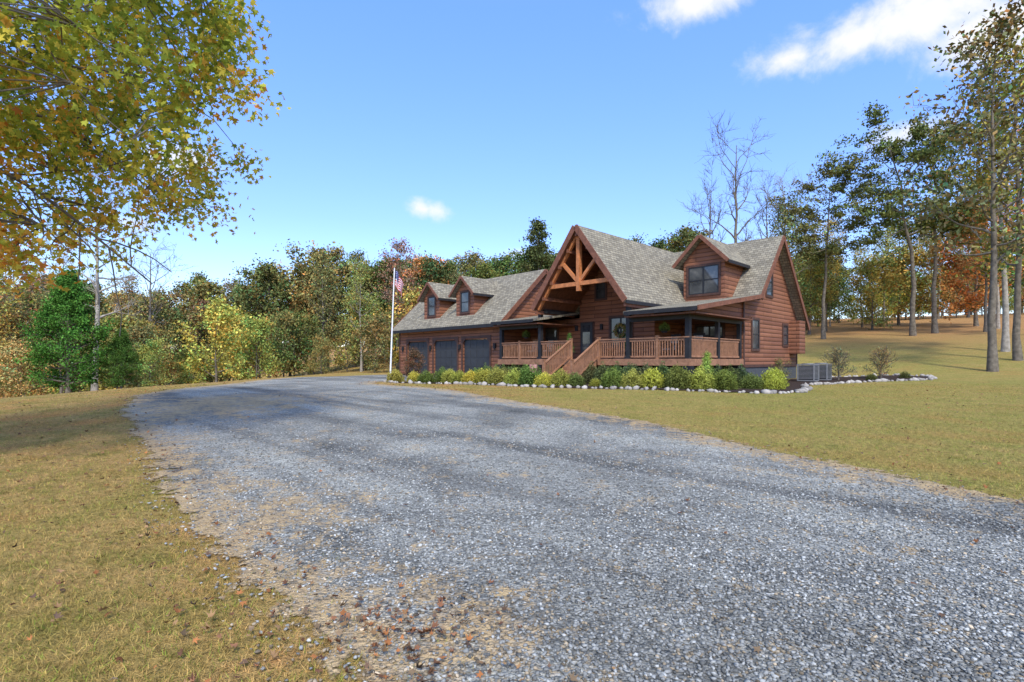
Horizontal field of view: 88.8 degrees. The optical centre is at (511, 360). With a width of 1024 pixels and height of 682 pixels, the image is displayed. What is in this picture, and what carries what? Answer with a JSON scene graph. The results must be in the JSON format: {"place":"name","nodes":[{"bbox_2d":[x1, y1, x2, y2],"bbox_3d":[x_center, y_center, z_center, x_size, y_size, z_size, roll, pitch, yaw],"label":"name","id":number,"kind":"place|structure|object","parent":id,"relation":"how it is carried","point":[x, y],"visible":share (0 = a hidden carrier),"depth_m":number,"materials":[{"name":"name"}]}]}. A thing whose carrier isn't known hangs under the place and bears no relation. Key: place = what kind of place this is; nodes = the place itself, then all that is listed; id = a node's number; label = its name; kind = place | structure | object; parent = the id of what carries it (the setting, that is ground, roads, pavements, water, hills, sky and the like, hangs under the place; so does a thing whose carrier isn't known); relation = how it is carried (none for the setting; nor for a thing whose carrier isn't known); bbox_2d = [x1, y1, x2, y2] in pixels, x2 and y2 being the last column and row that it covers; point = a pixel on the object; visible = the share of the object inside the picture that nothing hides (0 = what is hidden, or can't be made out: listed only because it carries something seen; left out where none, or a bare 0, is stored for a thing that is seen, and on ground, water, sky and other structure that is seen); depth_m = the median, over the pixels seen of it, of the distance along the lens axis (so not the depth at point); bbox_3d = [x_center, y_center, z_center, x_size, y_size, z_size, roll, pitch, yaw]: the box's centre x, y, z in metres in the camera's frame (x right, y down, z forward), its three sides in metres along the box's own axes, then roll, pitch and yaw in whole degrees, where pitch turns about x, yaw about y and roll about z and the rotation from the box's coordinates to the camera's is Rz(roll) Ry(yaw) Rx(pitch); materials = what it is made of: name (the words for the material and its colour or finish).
{"place":"outdoors","nodes":[
{"label":"outdoors","id":0,"kind":"place"},
{"bbox_2d":[0,313,1023,681],"bbox_3d":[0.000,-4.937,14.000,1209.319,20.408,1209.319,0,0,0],"label":"ground","id":1,"kind":"structure","parent":0,"point":[954,351],"depth_m":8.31,"materials":[{"name":"plant"}]},
{"bbox_2d":[0,258,33,362],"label":"autumn tree","id":2,"kind":"object","parent":1,"relation":"on","point":[5,307],"visible":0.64,"depth_m":45.76,"materials":[{"name":"orange plant"}]},
{"bbox_2d":[0,334,44,397],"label":"young tree","id":3,"kind":"object","parent":1,"relation":"on","point":[8,343],"visible":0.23,"depth_m":36.44,"materials":[{"name":"brown plant"}]},
{"bbox_2d":[0,299,47,393],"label":"autumn tree","id":4,"kind":"object","parent":1,"relation":"on","point":[16,323],"visible":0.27,"depth_m":47.58,"materials":[{"name":"orange plant"}]},
{"bbox_2d":[0,244,48,339],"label":"autumn tree","id":5,"kind":"object","parent":1,"relation":"on","point":[24,275],"visible":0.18,"depth_m":52.60,"materials":[{"name":"orange plant"}]},
{"bbox_2d":[0,334,60,397],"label":"young tree","id":6,"kind":"object","parent":1,"relation":"on","point":[8,354],"visible":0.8,"depth_m":33.54,"materials":[{"name":"beige plant"}]},
{"bbox_2d":[10,268,95,344],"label":"oak tree","id":7,"kind":"object","parent":1,"relation":"on","point":[40,286],"visible":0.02,"depth_m":63.44,"materials":[{"name":"brown plant"}]},
{"bbox_2d":[25,232,86,392],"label":"bare tree","id":8,"kind":"object","parent":1,"relation":"on","point":[55,277],"visible":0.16,"depth_m":49.58,"materials":[{"name":"grey plant"}]},
{"bbox_2d":[21,273,94,393],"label":"autumn tree","id":9,"kind":"object","parent":1,"relation":"on","point":[36,304],"visible":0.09,"depth_m":43.09,"materials":[{"name":"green plant"}]},
{"bbox_2d":[9,265,120,392],"bbox_3d":[-24.270,-1.448,28.551,4.741,7.514,4.325,0,0,1],"label":"cedar tree","id":10,"kind":"object","parent":1,"relation":"on","point":[75,297],"visible":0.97,"depth_m":28.09,"materials":[{"name":"green plant"}]},
{"bbox_2d":[24,272,112,374],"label":"oak tree","id":11,"kind":"object","parent":1,"relation":"on","point":[92,292],"visible":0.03,"depth_m":62.65,"materials":[{"name":"green plant"}]},
{"bbox_2d":[45,153,163,390],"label":"bare tree","id":12,"kind":"object","parent":1,"relation":"on","point":[95,283],"visible":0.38,"depth_m":40.26,"materials":[{"name":"grey plant"}]},
{"bbox_2d":[92,328,144,388],"bbox_3d":[-22.336,-0.003,29.774,2.207,3.834,2.419,0,0,19],"label":"cedar tree","id":13,"kind":"object","parent":1,"relation":"on","point":[124,370],"visible":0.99,"depth_m":29.56,"materials":[{"name":"green plant"}]},
{"bbox_2d":[0,0,291,335],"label":"sweetgum tree","id":14,"kind":"object","parent":1,"relation":"on","point":[71,26],"visible":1,"depth_m":8.35,"materials":[{"name":"yellow plant"}]},
{"bbox_2d":[113,323,178,387],"bbox_3d":[-24.588,-0.099,34.929,3.996,4.883,4.500,0,0,-30],"label":"young tree","id":15,"kind":"object","parent":1,"relation":"on","point":[136,333],"visible":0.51,"depth_m":34.95,"materials":[{"name":"green plant"}]},
{"bbox_2d":[109,288,186,366],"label":"oak tree","id":16,"kind":"object","parent":1,"relation":"on","point":[168,339],"visible":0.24,"depth_m":62.44,"materials":[{"name":"green plant"}]},
{"bbox_2d":[114,220,194,382],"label":"bare tree","id":17,"kind":"object","parent":1,"relation":"on","point":[150,303],"visible":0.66,"depth_m":51.90,"materials":[{"name":"grey plant"}]},
{"bbox_2d":[130,335,180,386],"bbox_3d":[-21.177,0.218,30.979,2.997,3.463,2.219,0,0,-5],"label":"young tree","id":18,"kind":"object","parent":1,"relation":"on","point":[152,347],"visible":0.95,"depth_m":30.81,"materials":[{"name":"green plant"}]},
{"bbox_2d":[166,289,258,381],"bbox_3d":[-21.621,-1.599,37.903,5.728,7.229,5.169,0,0,25],"label":"yellow tree","id":19,"kind":"object","parent":1,"relation":"on","point":[220,316],"visible":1,"depth_m":37.66,"materials":[{"name":"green plant"}]},
{"bbox_2d":[218,343,258,379],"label":"yellow tree","id":20,"kind":"object","parent":1,"relation":"on","point":[236,374],"visible":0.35,"depth_m":45.60,"materials":[{"name":"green plant"}]},
{"bbox_2d":[221,261,289,377],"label":"oak tree","id":21,"kind":"object","parent":1,"relation":"on","point":[237,285],"visible":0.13,"depth_m":66.68,"materials":[{"name":"green plant"}]},
{"bbox_2d":[233,312,284,379],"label":"yellow tree","id":22,"kind":"object","parent":1,"relation":"on","point":[259,327],"visible":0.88,"depth_m":45.52,"materials":[{"name":"green plant"}]},
{"bbox_2d":[272,239,364,373],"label":"oak tree","id":23,"kind":"object","parent":1,"relation":"on","point":[338,251],"visible":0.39,"depth_m":64.19,"materials":[{"name":"green plant"}]},
{"bbox_2d":[336,256,388,371],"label":"sapling tree","id":24,"kind":"object","parent":1,"relation":"on","point":[361,276],"visible":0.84,"depth_m":51.89,"materials":[{"name":"green plant"}]},
{"bbox_2d":[349,250,418,363],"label":"oak tree","id":25,"kind":"object","parent":1,"relation":"on","point":[377,267],"visible":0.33,"depth_m":64.44,"materials":[{"name":"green plant"}]},
{"bbox_2d":[400,346,426,376],"bbox_3d":[-5.345,0.179,28.011,1.526,2.134,1.691,0,0,-13],"label":"japanese maple","id":26,"kind":"object","parent":1,"relation":"on","point":[413,355],"visible":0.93,"depth_m":27.89,"materials":[{"name":"brown plant"}]},
{"bbox_2d":[0,201,1023,396],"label":"distant tree line","id":27,"kind":"object","parent":1,"relation":"on","point":[313,344],"visible":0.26,"depth_m":61.48,"materials":[{"name":"green plant"}]},
{"bbox_2d":[0,381,1023,681],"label":"fallen leaves","id":28,"kind":"object","parent":1,"relation":"on","point":[372,631],"visible":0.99,"depth_m":3.19,"materials":[{"name":"brown plant"}]},
{"bbox_2d":[514,216,556,273],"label":"pine tree","id":29,"kind":"object","parent":1,"relation":"on","point":[538,247],"visible":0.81,"depth_m":61.26,"materials":[{"name":"green plant"}]},
{"bbox_2d":[402,365,795,378],"bbox_3d":[4.300,1.050,35.227,12.730,1.500,23.380,0,0,-44],"label":"foundation","id":30,"kind":"object","parent":1,"relation":"on","point":[759,370],"visible":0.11,"depth_m":27.50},
{"bbox_2d":[400,241,796,374],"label":"log walls","id":31,"kind":"structure","parent":30,"relation":"on","point":[775,312],"depth_m":28.77,"materials":[{"name":"wood"}]},
{"bbox_2d":[409,339,488,372],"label":"garage doors","id":32,"kind":"structure","parent":31,"relation":"in","point":[451,349],"depth_m":34.84,"materials":[{"name":"metal"}]},
{"bbox_2d":[409,340,488,373],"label":"garage door panels","id":33,"kind":"object","parent":32,"relation":"attached to","point":[468,353],"visible":0.69,"depth_m":34.50,"materials":[{"name":"metal"}]},
{"bbox_2d":[390,259,749,333],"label":"gutters","id":34,"kind":"object","parent":31,"relation":"attached to","point":[492,324],"visible":0.68,"depth_m":28.23,"materials":[{"name":"paint"}]},
{"bbox_2d":[418,224,750,314],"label":"cross gable roofs","id":35,"kind":"structure","parent":31,"relation":"on","point":[634,268],"depth_m":27.62,"materials":[{"name":"grey"}]},
{"bbox_2d":[538,236,624,310],"bbox_3d":[3.328,-4.570,25.919,0.220,3.819,5.660,0,0,-44],"label":"gable truss","id":36,"kind":"object","parent":35,"relation":"attached to","point":[579,278],"visible":0.67,"depth_m":25.90,"materials":[{"name":"wood"}]},
{"bbox_2d":[581,322,592,357],"bbox_3d":[4.183,-1.125,29.297,0.054,1.990,0.790,0,0,-44],"label":"front door","id":37,"kind":"structure","parent":31,"relation":"in","point":[586,336],"depth_m":29.27,"materials":[{"name":"wood"}]},
{"bbox_2d":[535,232,650,316],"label":"portico purlins","id":38,"kind":"object","parent":31,"relation":"attached to","point":[573,252],"visible":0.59,"depth_m":27.64,"materials":[{"name":"wood"}]},
{"bbox_2d":[399,302,796,376],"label":"garage and corner trim","id":39,"kind":"structure","parent":31,"relation":"attached to","point":[464,338],"depth_m":33.75,"materials":[{"name":"wood"}]},
{"bbox_2d":[393,235,808,330],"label":"roof","id":40,"kind":"structure","parent":31,"relation":"on","point":[758,255],"depth_m":31.52,"materials":[{"name":"grey"}]},
{"bbox_2d":[390,224,809,330],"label":"barge boards","id":41,"kind":"object","parent":40,"relation":"attached to","point":[600,264],"visible":0.91,"depth_m":26.76,"materials":[{"name":"wood"}]},
{"bbox_2d":[427,262,788,350],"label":"window trim","id":42,"kind":"structure","parent":31,"relation":"attached to","point":[696,295],"depth_m":27.98,"materials":[{"name":"wood"}]},
{"bbox_2d":[428,264,787,348],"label":"window frames","id":43,"kind":"structure","parent":31,"relation":"in","point":[702,280],"depth_m":27.93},
{"bbox_2d":[429,265,786,347],"bbox_3d":[4.086,-2.800,30.635,5.928,4.300,22.731,0,0,-73],"label":"window glass","id":44,"kind":"object","parent":43,"relation":"in","point":[710,272],"visible":0.7,"depth_m":27.67,"materials":[{"name":"glass"}]},
{"bbox_2d":[494,295,753,321],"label":"porch roof","id":45,"kind":"structure","parent":31,"relation":"attached to","point":[674,305],"depth_m":25.59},
{"bbox_2d":[789,320,804,353],"bbox_3d":[16.643,-1.350,30.485,1.000,1.900,0.550,0,0,-44],"label":"utility bump out","id":46,"kind":"object","parent":31,"relation":"attached to","point":[796,337],"visible":1,"depth_m":30.17},
{"bbox_2d":[497,364,740,379],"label":"porch piers","id":47,"kind":"structure","parent":1,"relation":"on","point":[688,368],"depth_m":24.07,"materials":[{"name":"paint"}]},
{"bbox_2d":[498,359,743,365],"bbox_3d":[5.297,0.075,28.155,5.520,0.290,11.940,0,0,-44],"label":"deck rim board","id":48,"kind":"object","parent":47,"relation":"on","point":[681,362],"visible":0.93,"depth_m":24.26,"materials":[{"name":"brown wood"}]},
{"bbox_2d":[499,307,742,358],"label":"porch posts and beams","id":49,"kind":"object","parent":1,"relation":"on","point":[688,318],"visible":0.71,"depth_m":24.23,"materials":[{"name":"wood"}]},
{"bbox_2d":[383,373,936,393],"bbox_3d":[9.170,0.983,23.852,30.030,0.526,11.077,0,0,-10],"label":"rock border","id":50,"kind":"object","parent":1,"relation":"on","point":[805,388],"visible":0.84,"depth_m":21.89,"materials":[{"name":"stone"}]},
{"bbox_2d":[405,375,926,392],"bbox_3d":[8.450,0.948,24.600,29.800,0.378,12.600,0,0,0],"label":"mulch bed","id":51,"kind":"object","parent":1,"relation":"on","point":[794,383],"visible":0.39,"depth_m":25.89,"materials":[{"name":"soil"}]},
{"bbox_2d":[386,369,404,382],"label":"boxwood shrub","id":52,"kind":"object","parent":51,"relation":"on","point":[395,375],"visible":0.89,"depth_m":26.20,"materials":[{"name":"yellow plant"}]},
{"bbox_2d":[416,371,436,382],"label":"boxwood shrub","id":53,"kind":"object","parent":51,"relation":"on","point":[425,377],"visible":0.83,"depth_m":25.90,"materials":[{"name":"green plant"}]},
{"bbox_2d":[449,368,464,382],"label":"boxwood shrub","id":54,"kind":"object","parent":51,"relation":"on","point":[456,377],"visible":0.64,"depth_m":25.41,"materials":[{"name":"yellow plant"}]},
{"bbox_2d":[472,368,491,382],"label":"boxwood shrub","id":55,"kind":"object","parent":51,"relation":"on","point":[481,376],"visible":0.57,"depth_m":24.58,"materials":[{"name":"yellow plant"}]},
{"bbox_2d":[485,363,506,383],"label":"boxwood shrub","id":56,"kind":"object","parent":51,"relation":"on","point":[496,377],"visible":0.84,"depth_m":24.03,"materials":[{"name":"green plant"}]},
{"bbox_2d":[503,368,521,384],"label":"boxwood shrub","id":57,"kind":"object","parent":51,"relation":"on","point":[509,378],"visible":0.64,"depth_m":23.38,"materials":[{"name":"green plant"}]},
{"bbox_2d":[518,364,540,384],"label":"boxwood shrub","id":58,"kind":"object","parent":51,"relation":"on","point":[528,377],"visible":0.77,"depth_m":22.95,"materials":[{"name":"green plant"}]},
{"bbox_2d":[533,372,552,385],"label":"boxwood shrub","id":59,"kind":"object","parent":51,"relation":"on","point":[544,379],"visible":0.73,"depth_m":22.41,"materials":[{"name":"yellow plant"}]},
{"bbox_2d":[549,368,571,385],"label":"boxwood shrub","id":60,"kind":"object","parent":51,"relation":"on","point":[558,379],"visible":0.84,"depth_m":22.14,"materials":[{"name":"green plant"}]},
{"bbox_2d":[567,372,586,385],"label":"boxwood shrub","id":61,"kind":"object","parent":51,"relation":"on","point":[576,379],"visible":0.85,"depth_m":22.02,"materials":[{"name":"green plant"}]},
{"bbox_2d":[581,361,596,383],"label":"porch hedge","id":62,"kind":"object","parent":51,"relation":"on","point":[589,371],"visible":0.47,"depth_m":24.53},
{"bbox_2d":[590,361,610,383],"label":"porch hedge","id":63,"kind":"object","parent":51,"relation":"on","point":[598,373],"visible":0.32,"depth_m":24.07,"materials":[{"name":"green plant"}]},
{"bbox_2d":[597,367,623,386],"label":"boxwood shrub","id":64,"kind":"object","parent":51,"relation":"on","point":[613,378],"visible":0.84,"depth_m":21.06,"materials":[{"name":"green plant"}]},
{"bbox_2d":[620,368,645,387],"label":"boxwood shrub","id":65,"kind":"object","parent":51,"relation":"on","point":[631,379],"visible":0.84,"depth_m":20.77,"materials":[{"name":"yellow plant"}]},
{"bbox_2d":[638,367,665,387],"bbox_3d":[5.597,0.729,20.839,1.109,1.124,1.168,0,0,19],"label":"boxwood shrub","id":66,"kind":"object","parent":51,"relation":"on","point":[652,377],"visible":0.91,"depth_m":20.55,"materials":[{"name":"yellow plant"}]},
{"bbox_2d":[661,361,692,388],"bbox_3d":[6.473,0.656,20.298,1.410,1.293,1.306,0,0,2],"label":"boxwood shrub","id":67,"kind":"object","parent":51,"relation":"on","point":[675,379],"visible":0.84,"depth_m":20.00,"materials":[{"name":"green plant"}]},
{"bbox_2d":[686,365,716,389],"bbox_3d":[7.248,0.713,20.107,1.168,1.182,1.125,0,0,13],"label":"boxwood shrub","id":68,"kind":"object","parent":51,"relation":"on","point":[701,380],"visible":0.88,"depth_m":19.85,"materials":[{"name":"green plant"}]},
{"bbox_2d":[701,351,714,374],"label":"arborvitae shrub","id":69,"kind":"object","parent":51,"relation":"on","point":[706,362],"visible":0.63,"depth_m":20.87,"materials":[{"name":"green plant"}]},
{"bbox_2d":[710,369,740,389],"bbox_3d":[8.075,0.781,20.065,1.255,1.075,1.192,0,0,-31],"label":"boxwood shrub","id":70,"kind":"object","parent":51,"relation":"on","point":[724,380],"visible":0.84,"depth_m":19.81,"materials":[{"name":"green plant"}]},
{"bbox_2d":[737,370,765,388],"bbox_3d":[9.517,0.833,20.691,1.190,0.899,1.102,0,0,26],"label":"boxwood shrub","id":71,"kind":"object","parent":51,"relation":"on","point":[753,382],"visible":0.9,"depth_m":20.47,"materials":[{"name":"green plant"}]},
{"bbox_2d":[763,374,785,389],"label":"boxwood shrub","id":72,"kind":"object","parent":51,"relation":"on","point":[774,383],"visible":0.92,"depth_m":20.14,"materials":[{"name":"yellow plant"}]},
{"bbox_2d":[759,367,789,386],"bbox_3d":[10.793,0.742,21.558,1.198,1.148,1.261,0,0,33],"label":"boxwood shrub","id":73,"kind":"object","parent":51,"relation":"on","point":[780,374],"visible":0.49,"depth_m":21.43,"materials":[{"name":"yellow plant"}]},
{"bbox_2d":[797,363,818,380],"bbox_3d":[15.300,0.598,27.000,0.820,0.910,0.820,0,0,-44],"label":"air conditioner unit","id":74,"kind":"object","parent":51,"relation":"on","point":[807,371],"visible":1,"depth_m":26.77,"materials":[{"name":"grey metal"}]},
{"bbox_2d":[815,363,831,379],"bbox_3d":[16.500,0.577,27.900,0.820,0.910,0.820,0,0,-44],"label":"air conditioner unit","id":75,"kind":"object","parent":51,"relation":"on","point":[825,372],"visible":0.48,"depth_m":27.54,"materials":[{"name":"grey metal"}]},
{"bbox_2d":[819,346,862,379],"bbox_3d":[17.533,0.269,27.975,1.927,2.216,1.782,0,0,7],"label":"flowering shrub","id":76,"kind":"object","parent":51,"relation":"on","point":[836,360],"visible":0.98,"depth_m":27.86,"materials":[{"name":"brown plant"}]},
{"bbox_2d":[860,345,898,378],"bbox_3d":[20.166,0.232,28.623,1.927,2.216,1.782,0,0,4],"label":"flowering shrub","id":77,"kind":"object","parent":51,"relation":"on","point":[883,355],"visible":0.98,"depth_m":28.51,"materials":[{"name":"brown plant"}]},
{"bbox_2d":[660,222,718,252],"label":"oak tree","id":78,"kind":"object","parent":1,"relation":"on","point":[687,235],"visible":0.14,"depth_m":57.14,"materials":[{"name":"green plant"}]},
{"bbox_2d":[676,150,740,246],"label":"bare tree","id":79,"kind":"object","parent":1,"relation":"on","point":[710,211],"visible":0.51,"depth_m":49.88,"materials":[{"name":"grey plant"}]},
{"bbox_2d":[683,110,775,242],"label":"bare tree","id":80,"kind":"object","parent":1,"relation":"on","point":[736,209],"visible":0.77,"depth_m":46.00,"materials":[{"name":"grey plant"}]},
{"bbox_2d":[747,169,792,239],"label":"bare tree","id":81,"kind":"object","parent":1,"relation":"on","point":[762,215],"visible":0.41,"depth_m":51.70,"materials":[{"name":"grey plant"}]},
{"bbox_2d":[738,163,821,273],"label":"bare tree","id":82,"kind":"object","parent":1,"relation":"on","point":[782,188],"visible":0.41,"depth_m":53.26,"materials":[{"name":"green plant"}]},
{"bbox_2d":[759,189,820,297],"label":"oak tree","id":83,"kind":"object","parent":1,"relation":"on","point":[783,220],"visible":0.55,"depth_m":51.38,"materials":[{"name":"green plant"}]},
{"bbox_2d":[791,243,839,334],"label":"yellow tree","id":84,"kind":"object","parent":1,"relation":"on","point":[817,298],"visible":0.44,"depth_m":57.16,"materials":[{"name":"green plant"}]},
{"bbox_2d":[765,150,887,338],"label":"pine tree","id":85,"kind":"object","parent":1,"relation":"on","point":[832,247],"visible":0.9,"depth_m":50.66,"materials":[{"name":"green plant"}]},
{"bbox_2d":[803,215,851,331],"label":"yellow tree","id":86,"kind":"object","parent":1,"relation":"on","point":[824,237],"visible":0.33,"depth_m":59.89,"materials":[{"name":"green plant"}]},
{"bbox_2d":[838,251,910,329],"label":"autumn tree","id":87,"kind":"object","parent":1,"relation":"on","point":[872,268],"visible":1,"depth_m":57.45,"materials":[{"name":"green plant"}]},
{"bbox_2d":[815,100,980,335],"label":"pine tree","id":88,"kind":"object","parent":1,"relation":"on","point":[892,211],"visible":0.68,"depth_m":48.48,"materials":[{"name":"green plant"}]},
{"bbox_2d":[873,236,960,321],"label":"autumn tree","id":89,"kind":"object","parent":1,"relation":"on","point":[919,261],"visible":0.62,"depth_m":59.10,"materials":[{"name":"green plant"}]},
{"bbox_2d":[849,116,1023,332],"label":"pine tree","id":90,"kind":"object","parent":1,"relation":"on","point":[935,177],"visible":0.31,"depth_m":49.69,"materials":[{"name":"green plant"}]},
{"bbox_2d":[888,0,1023,371],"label":"tall autumn tree","id":91,"kind":"object","parent":1,"relation":"on","point":[1003,27],"visible":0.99,"depth_m":29.89,"materials":[{"name":"green plant"}]},
{"bbox_2d":[921,209,1011,325],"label":"orange tree","id":92,"kind":"object","parent":1,"relation":"on","point":[975,299],"visible":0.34,"depth_m":54.00,"materials":[{"name":"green plant"}]},
{"bbox_2d":[929,20,1023,360],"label":"tall autumn tree","id":93,"kind":"object","parent":1,"relation":"on","point":[1017,353],"visible":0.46,"depth_m":32.35,"materials":[{"name":"green plant"}]},
{"bbox_2d":[932,67,1023,351],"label":"tall autumn tree","id":94,"kind":"object","parent":1,"relation":"on","point":[1005,341],"visible":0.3,"depth_m":36.06,"materials":[{"name":"green plant"}]},
{"bbox_2d":[947,187,1015,331],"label":"orange tree","id":95,"kind":"object","parent":1,"relation":"on","point":[986,292],"visible":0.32,"depth_m":48.02,"materials":[{"name":"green plant"}]},
{"bbox_2d":[962,177,1022,328],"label":"orange tree","id":96,"kind":"object","parent":1,"relation":"on","point":[998,326],"visible":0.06,"depth_m":49.92,"materials":[{"name":"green plant"}]},
{"bbox_2d":[979,128,1023,279],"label":"tall autumn tree","id":97,"kind":"object","parent":1,"relation":"on","point":[1022,201],"visible":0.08,"depth_m":43.97,"materials":[{"name":"orange plant"}]},
{"bbox_2d":[0,0,1023,348],"label":"sky","id":98,"kind":"structure","parent":0,"point":[442,126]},
{"bbox_2d":[535,232,598,311],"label":"portico ceiling","id":99,"kind":"structure","parent":0,"point":[564,276],"depth_m":28.02,"materials":[{"name":"wood"}]},
{"bbox_2d":[116,375,1023,681],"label":"gravel driveway","id":100,"kind":"structure","parent":0,"point":[358,401],"depth_m":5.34,"materials":[{"name":"gravel"}]},
{"bbox_2d":[390,265,403,372],"bbox_3d":[-6.003,-1.905,27.000,0.602,6.020,0.240,2,0,0],"label":"flagpole","id":101,"kind":"object","parent":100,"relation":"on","point":[398,281],"visible":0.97,"depth_m":26.97,"materials":[{"name":"metal"}]},
{"bbox_2d":[502,335,739,376],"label":"porch railings","id":102,"kind":"object","parent":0,"point":[728,348],"visible":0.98,"depth_m":24.77,"materials":[{"name":"wood"}]},
{"bbox_2d":[493,311,752,328],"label":"porch ceiling","id":103,"kind":"structure","parent":0,"point":[548,325],"depth_m":24.92,"materials":[{"name":"wood"}]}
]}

